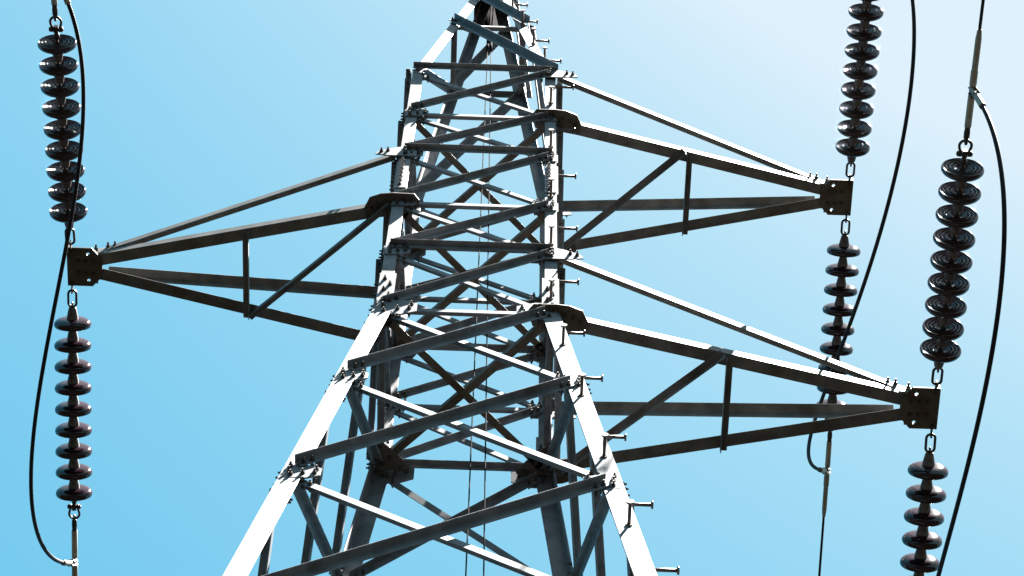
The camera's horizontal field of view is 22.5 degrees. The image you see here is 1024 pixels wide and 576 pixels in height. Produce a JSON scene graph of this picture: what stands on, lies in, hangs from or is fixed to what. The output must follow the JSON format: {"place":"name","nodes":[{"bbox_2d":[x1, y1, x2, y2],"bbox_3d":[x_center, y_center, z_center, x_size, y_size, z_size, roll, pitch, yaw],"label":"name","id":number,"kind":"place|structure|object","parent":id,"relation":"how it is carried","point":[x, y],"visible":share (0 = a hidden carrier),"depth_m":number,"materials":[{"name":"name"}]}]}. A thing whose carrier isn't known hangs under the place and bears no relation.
{"place":"outdoors","nodes":[
{"label":"outdoors","id":0,"kind":"place"},
{"bbox_2d":[0,0,1023,575],"label":"sky","id":1,"kind":"structure","parent":0,"point":[195,108],"materials":[{"name":"blue"}]},
{"label":"ground","id":2,"kind":"structure","parent":0,"visible":0},
{"bbox_2d":[67,0,940,575],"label":"lattice tower","id":3,"kind":"structure","parent":2,"relation":"on","point":[383,344],"depth_m":16.48,"materials":[{"name":"metal"}]},
{"bbox_2d":[37,16,86,253],"bbox_3d":[-2.996,-1.008,17.154,0.256,0.256,1.751,2,-61,0],"label":"insulator string","id":4,"kind":"object","parent":3,"relation":"attached to","point":[61,108],"visible":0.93,"depth_m":17.07,"materials":[{"name":"ceramic"}]},
{"bbox_2d":[51,0,57,20],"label":"line conductor","id":5,"kind":"object","parent":4,"relation":"attached to","point":[54,3],"visible":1,"depth_m":16.69,"materials":[{"name":"metal"}]},
{"bbox_2d":[29,0,85,566],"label":"jumper cable","id":6,"kind":"object","parent":5,"relation":"attached to","point":[71,563],"visible":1,"depth_m":16.71,"materials":[{"name":"rubber"}]},
{"bbox_2d":[54,281,91,518],"bbox_3d":[-3.057,0.792,17.896,0.256,0.256,1.751,2,-74,0],"label":"insulator string","id":7,"kind":"object","parent":3,"relation":"attached to","point":[73,408],"visible":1,"depth_m":17.84,"materials":[{"name":"ceramic"}]},
{"bbox_2d":[72,514,77,575],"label":"line conductor","id":8,"kind":"object","parent":7,"relation":"hanging from","point":[74,547],"visible":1,"depth_m":18.17,"materials":[{"name":"metal"}]},
{"bbox_2d":[465,5,490,575],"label":"hanging wire","id":9,"kind":"object","parent":3,"relation":"hanging from","point":[487,46],"visible":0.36,"depth_m":16.71,"materials":[{"name":"black metal"}]},
{"bbox_2d":[483,7,493,575],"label":"hanging wire","id":10,"kind":"object","parent":3,"relation":"hanging from","point":[490,49],"visible":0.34,"depth_m":16.43,"materials":[{"name":"black metal"}]},
{"bbox_2d":[816,211,860,418],"bbox_3d":[2.482,0.263,19.541,0.256,0.256,1.751,2,-74,0],"label":"insulator string","id":11,"kind":"object","parent":3,"relation":"attached to","point":[840,289],"visible":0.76,"depth_m":19.43,"materials":[{"name":"ceramic"}]},
{"bbox_2d":[818,431,831,575],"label":"line conductor","id":12,"kind":"object","parent":11,"relation":"attached to","point":[827,464],"visible":0.8,"depth_m":19.89,"materials":[{"name":"metal"}]},
{"bbox_2d":[807,0,915,473],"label":"jumper cable","id":13,"kind":"object","parent":12,"relation":"attached to","point":[824,470],"visible":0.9,"depth_m":17.19,"materials":[{"name":"rubber"}]},
{"bbox_2d":[835,0,883,185],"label":"insulator string","id":14,"kind":"object","parent":3,"relation":"attached to","point":[859,71],"visible":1,"depth_m":18.78,"materials":[{"name":"ceramic"}]},
{"bbox_2d":[900,424,948,575],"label":"insulator string","id":15,"kind":"object","parent":3,"relation":"attached to","point":[924,515],"visible":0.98,"depth_m":16.12,"materials":[{"name":"ceramic"}]},
{"bbox_2d":[920,139,983,394],"bbox_3d":[2.649,-0.110,15.523,0.256,0.256,1.751,2,-61,0],"label":"insulator string","id":16,"kind":"object","parent":3,"relation":"attached to","point":[943,328],"visible":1,"depth_m":15.46,"materials":[{"name":"ceramic"}]},
{"bbox_2d":[963,0,984,144],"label":"line conductor","id":17,"kind":"object","parent":16,"relation":"attached to","point":[972,84],"visible":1,"depth_m":14.88,"materials":[{"name":"metal"}]},
{"bbox_2d":[936,87,1006,575],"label":"jumper cable","id":18,"kind":"object","parent":17,"relation":"attached to","point":[975,95],"visible":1,"depth_m":14.33,"materials":[{"name":"rubber"}]}
]}

